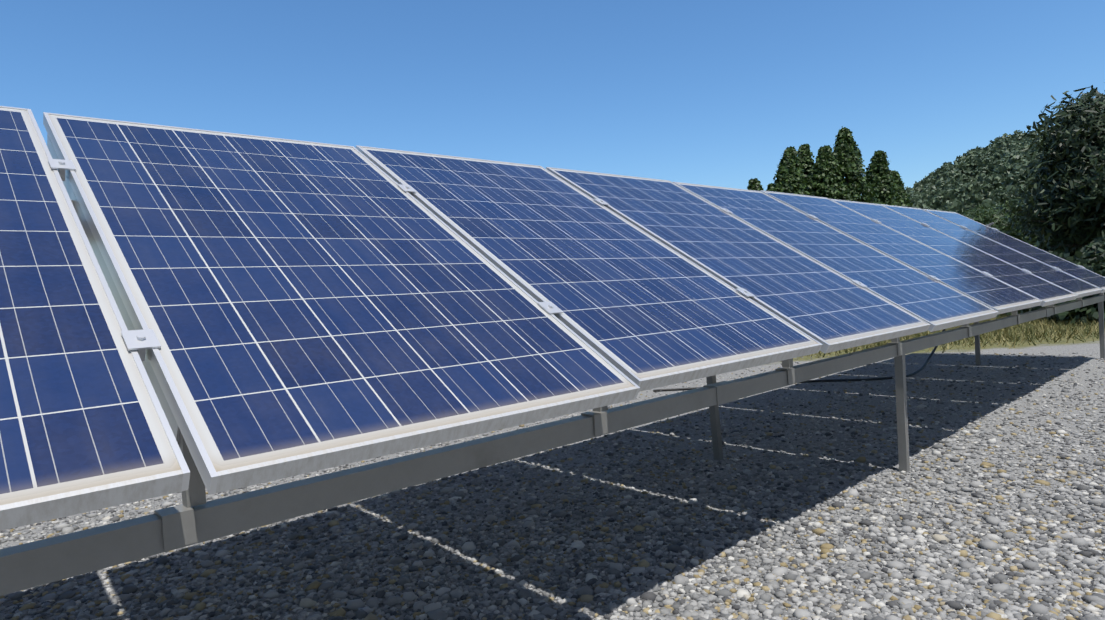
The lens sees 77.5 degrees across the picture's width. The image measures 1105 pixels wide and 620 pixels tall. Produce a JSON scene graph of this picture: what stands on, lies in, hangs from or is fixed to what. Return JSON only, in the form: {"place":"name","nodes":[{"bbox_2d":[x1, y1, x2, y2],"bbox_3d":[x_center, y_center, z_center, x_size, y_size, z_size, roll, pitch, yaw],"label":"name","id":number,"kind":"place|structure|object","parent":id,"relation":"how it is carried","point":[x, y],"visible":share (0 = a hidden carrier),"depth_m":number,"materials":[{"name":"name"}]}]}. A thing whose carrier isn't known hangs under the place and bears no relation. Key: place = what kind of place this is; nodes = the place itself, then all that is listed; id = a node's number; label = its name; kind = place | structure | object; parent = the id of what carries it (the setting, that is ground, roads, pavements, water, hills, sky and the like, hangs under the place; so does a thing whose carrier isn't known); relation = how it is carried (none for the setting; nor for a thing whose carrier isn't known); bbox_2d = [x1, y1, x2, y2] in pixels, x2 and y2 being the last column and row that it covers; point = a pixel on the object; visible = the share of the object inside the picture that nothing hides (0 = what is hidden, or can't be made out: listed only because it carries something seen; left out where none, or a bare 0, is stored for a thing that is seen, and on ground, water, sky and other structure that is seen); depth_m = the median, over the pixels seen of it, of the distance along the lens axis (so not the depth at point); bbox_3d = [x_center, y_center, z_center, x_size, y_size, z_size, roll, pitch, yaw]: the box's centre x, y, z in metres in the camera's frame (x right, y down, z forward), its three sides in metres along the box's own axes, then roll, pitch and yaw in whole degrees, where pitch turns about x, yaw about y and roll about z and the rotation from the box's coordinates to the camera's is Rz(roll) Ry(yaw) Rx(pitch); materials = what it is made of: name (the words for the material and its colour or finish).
{"place":"outdoors","nodes":[
{"label":"outdoors","id":0,"kind":"place"},
{"bbox_2d":[0,316,1104,619],"bbox_3d":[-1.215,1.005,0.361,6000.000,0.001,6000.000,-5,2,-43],"label":"ground","id":1,"kind":"structure","parent":0,"point":[1062,350],"depth_m":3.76,"materials":[{"name":"grey gravel"}]},
{"bbox_2d":[0,295,1104,595],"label":"mounting frame","id":2,"kind":"object","parent":1,"relation":"on","point":[38,563],"visible":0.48,"depth_m":1.45,"materials":[{"name":"grey metal"}]},
{"bbox_2d":[0,106,189,530],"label":"solar panel","id":3,"kind":"object","parent":2,"relation":"on","point":[84,425],"visible":1,"depth_m":1.13,"materials":[{"name":"glass"}]},
{"bbox_2d":[47,134,179,444],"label":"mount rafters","id":4,"kind":"object","parent":2,"relation":"on","point":[173,424],"visible":0.02,"depth_m":1.45,"materials":[{"name":"silver metal"}]},
{"bbox_2d":[43,112,639,494],"bbox_3d":[-0.651,-0.182,1.875,0.992,0.905,1.419,-5,2,-43],"label":"solar panel","id":5,"kind":"object","parent":2,"relation":"on","point":[298,307],"visible":1,"depth_m":1.60,"materials":[{"name":"glass"}]},
{"bbox_2d":[48,159,1084,360],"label":"panel clamps","id":6,"kind":"object","parent":2,"relation":"attached to","point":[141,341],"visible":0.83,"depth_m":1.76,"materials":[{"name":"metal"}]},
{"bbox_2d":[71,200,1104,550],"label":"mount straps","id":7,"kind":"object","parent":2,"relation":"attached to","point":[179,528],"visible":0.46,"depth_m":1.16,"materials":[{"name":"silver metal"}]},
{"bbox_2d":[356,145,822,391],"bbox_3d":[0.076,-0.253,2.580,0.992,0.905,1.419,-5,2,-43],"label":"solar panel","id":8,"kind":"object","parent":2,"relation":"on","point":[642,309],"visible":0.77,"depth_m":2.38,"materials":[{"name":"glass"}]},
{"bbox_2d":[546,167,930,353],"bbox_3d":[0.827,-0.309,3.260,0.990,0.904,1.418,-5,2,-43],"label":"solar panel","id":9,"kind":"object","parent":2,"relation":"on","point":[830,310],"visible":0.92,"depth_m":3.10,"materials":[{"name":"glass"}]},
{"bbox_2d":[673,182,998,331],"bbox_3d":[1.577,-0.363,3.942,0.992,0.905,1.419,-5,2,-43],"label":"solar panel","id":10,"kind":"object","parent":2,"relation":"on","point":[936,305],"visible":0.83,"depth_m":3.81,"materials":[{"name":"glass"}]},
{"bbox_2d":[760,190,1041,314],"bbox_3d":[2.311,-0.433,4.639,0.992,0.904,1.419,-5,2,-43],"label":"solar panel","id":11,"kind":"object","parent":2,"relation":"on","point":[1000,297],"visible":0.73,"depth_m":4.53,"materials":[{"name":"glass"}]},
{"bbox_2d":[830,199,1077,306],"bbox_3d":[3.063,-0.484,5.320,0.990,0.904,1.418,-5,2,-43],"label":"solar panel","id":12,"kind":"object","parent":2,"relation":"on","point":[1047,293],"visible":0.88,"depth_m":5.23,"materials":[{"name":"glass"}]},
{"bbox_2d":[881,204,1101,297],"bbox_3d":[3.800,-0.548,6.015,0.992,0.905,1.419,-5,2,-43],"label":"solar panel","id":13,"kind":"object","parent":2,"relation":"on","point":[1068,282],"visible":0.62,"depth_m":5.94,"materials":[{"name":"glass"}]},
{"bbox_2d":[923,209,1104,292],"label":"solar panel","id":14,"kind":"object","parent":2,"relation":"on","point":[1063,265],"visible":0.81,"depth_m":6.66,"materials":[{"name":"glass"}]},
{"bbox_2d":[747,178,763,190],"bbox_3d":[11.243,-3.821,37.205,3.720,6.572,3.728,-5,2,-43],"label":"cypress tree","id":15,"kind":"object","parent":1,"relation":"on","point":[755,184],"visible":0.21,"depth_m":36.74,"materials":[{"name":"green plant"}]},
{"bbox_2d":[769,146,809,195],"bbox_3d":[11.409,-4.254,34.013,4.232,7.550,4.206,-4,1,-6],"label":"tree","id":16,"kind":"object","parent":1,"relation":"on","point":[789,175],"visible":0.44,"depth_m":33.44,"materials":[{"name":"green plant"}]},
{"bbox_2d":[653,329,945,391],"bbox_3d":[2.671,0.088,6.378,3.542,1.108,0.559,-4,1,-12],"label":"cable","id":17,"kind":"object","parent":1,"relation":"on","point":[841,380],"visible":0.46,"depth_m":6.26,"materials":[{"name":"black plastic"}]},
{"bbox_2d":[797,143,814,190],"bbox_3d":[13.636,-4.841,37.393,4.129,8.298,4.178,-3,1,10],"label":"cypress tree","id":18,"kind":"object","parent":1,"relation":"on","point":[804,154],"visible":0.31,"depth_m":36.79,"materials":[{"name":"green plant"}]},
{"bbox_2d":[806,145,852,200],"bbox_3d":[13.557,-4.352,34.227,4.395,7.613,4.404,-5,2,-43],"label":"tree","id":19,"kind":"object","parent":1,"relation":"on","point":[825,179],"visible":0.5,"depth_m":33.65,"materials":[{"name":"green plant"}]},
{"bbox_2d":[832,126,878,203],"bbox_3d":[15.010,-4.990,34.602,4.313,8.543,4.583,-5,2,-43],"label":"tree","id":20,"kind":"object","parent":1,"relation":"on","point":[848,155],"visible":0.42,"depth_m":34.10,"materials":[{"name":"green plant"}]},
{"bbox_2d":[861,150,903,206],"bbox_3d":[17.241,-4.671,36.950,4.387,7.561,4.637,-5,2,-43],"label":"tree","id":21,"kind":"object","parent":1,"relation":"on","point":[881,175],"visible":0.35,"depth_m":35.97,"materials":[{"name":"green plant"}]},
{"bbox_2d":[884,170,912,207],"bbox_3d":[19.993,-4.588,40.065,4.273,7.074,4.060,-5,2,-43],"label":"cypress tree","id":22,"kind":"object","parent":1,"relation":"on","point":[903,195],"visible":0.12,"depth_m":39.50,"materials":[{"name":"green plant"}]},
{"bbox_2d":[801,310,1104,357],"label":"grass tufts","id":23,"kind":"object","parent":1,"relation":"on","point":[1023,329],"visible":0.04,"depth_m":9.16,"materials":[{"name":"green plant"}]},
{"bbox_2d":[963,206,989,218],"bbox_3d":[20.012,-2.965,32.159,3.694,3.995,3.413,-5,2,-43],"label":"bush","id":24,"kind":"object","parent":1,"relation":"on","point":[973,212],"depth_m":31.82,"materials":[{"name":"green plant"}]},
{"bbox_2d":[959,203,1007,215],"bbox_3d":[23.379,-3.547,37.268,4.460,4.531,3.914,-4,1,-10],"label":"bush","id":25,"kind":"object","parent":1,"relation":"on","point":[979,206],"depth_m":37.07,"materials":[{"name":"green plant"}]},
{"bbox_2d":[965,202,1012,232],"bbox_3d":[18.900,-2.731,29.542,3.697,3.776,3.396,-3,1,31],"label":"bush","id":26,"kind":"object","parent":1,"relation":"on","point":[991,214],"visible":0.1,"depth_m":29.27,"materials":[{"name":"green plant"}]},
{"bbox_2d":[984,200,1025,216],"bbox_3d":[20.909,-3.005,30.484,3.484,4.033,4.621,-8,5,-76],"label":"bush","id":27,"kind":"object","parent":1,"relation":"on","point":[1006,205],"depth_m":30.38,"materials":[{"name":"green plant"}]},
{"bbox_2d":[997,196,1033,241],"bbox_3d":[19.125,-2.726,27.029,3.572,3.843,3.840,-4,1,-8],"label":"bush","id":28,"kind":"object","parent":1,"relation":"on","point":[1017,231],"visible":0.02,"depth_m":27.20,"materials":[{"name":"green plant"}]},
{"bbox_2d":[1014,229,1051,250],"bbox_3d":[18.549,-2.583,24.595,3.642,3.727,3.516,-3,1,30],"label":"bush","id":29,"kind":"object","parent":1,"relation":"on","point":[1030,242],"visible":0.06,"depth_m":24.73,"materials":[{"name":"green plant"}]},
{"bbox_2d":[996,250,1070,317],"bbox_3d":[9.143,-0.366,12.564,2.114,1.470,2.259,-5,2,-43],"label":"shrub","id":30,"kind":"object","parent":1,"relation":"on","point":[1058,253],"visible":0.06,"depth_m":12.37,"materials":[{"name":"green plant"}]},
{"bbox_2d":[980,85,1104,253],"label":"tree","id":31,"kind":"object","parent":1,"relation":"on","point":[1076,129],"visible":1,"depth_m":13.73,"materials":[{"name":"green plant"}]},
{"bbox_2d":[999,130,1085,256],"bbox_3d":[12.572,-2.362,15.972,3.962,4.382,3.611,-5,2,-43],"label":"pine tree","id":32,"kind":"object","parent":1,"relation":"on","point":[1028,175],"visible":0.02,"depth_m":16.09,"materials":[{"name":"green plant"}]},
{"bbox_2d":[1020,258,1104,322],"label":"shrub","id":33,"kind":"object","parent":1,"relation":"on","point":[1086,264],"visible":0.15,"depth_m":11.37,"materials":[{"name":"green plant"}]},
{"bbox_2d":[1028,239,1104,311],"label":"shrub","id":34,"kind":"object","parent":1,"relation":"on","point":[1092,251],"visible":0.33,"depth_m":11.60,"materials":[{"name":"green plant"}]},
{"bbox_2d":[1031,88,1104,251],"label":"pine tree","id":35,"kind":"object","parent":1,"relation":"on","point":[1048,247],"depth_m":14.75,"materials":[{"name":"green plant"}]},
{"bbox_2d":[1043,259,1104,324],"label":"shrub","id":36,"kind":"object","parent":1,"relation":"on","point":[1098,267],"visible":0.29,"depth_m":10.38,"materials":[{"name":"green plant"}]},
{"bbox_2d":[0,0,1104,190],"label":"sky","id":37,"kind":"structure","parent":0,"point":[702,92],"materials":[{"name":"blue"}]},
{"bbox_2d":[941,157,1035,213],"bbox_3d":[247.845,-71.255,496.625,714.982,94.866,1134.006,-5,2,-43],"label":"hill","id":38,"kind":"structure","parent":0,"point":[974,205],"depth_m":380.25,"materials":[{"name":"green plant"}]},
{"bbox_2d":[905,126,1052,211],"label":"hill forest foliage","id":39,"kind":"object","parent":38,"relation":"on","point":[945,184],"visible":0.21,"depth_m":411.11,"materials":[{"name":"green plant"}]}
]}

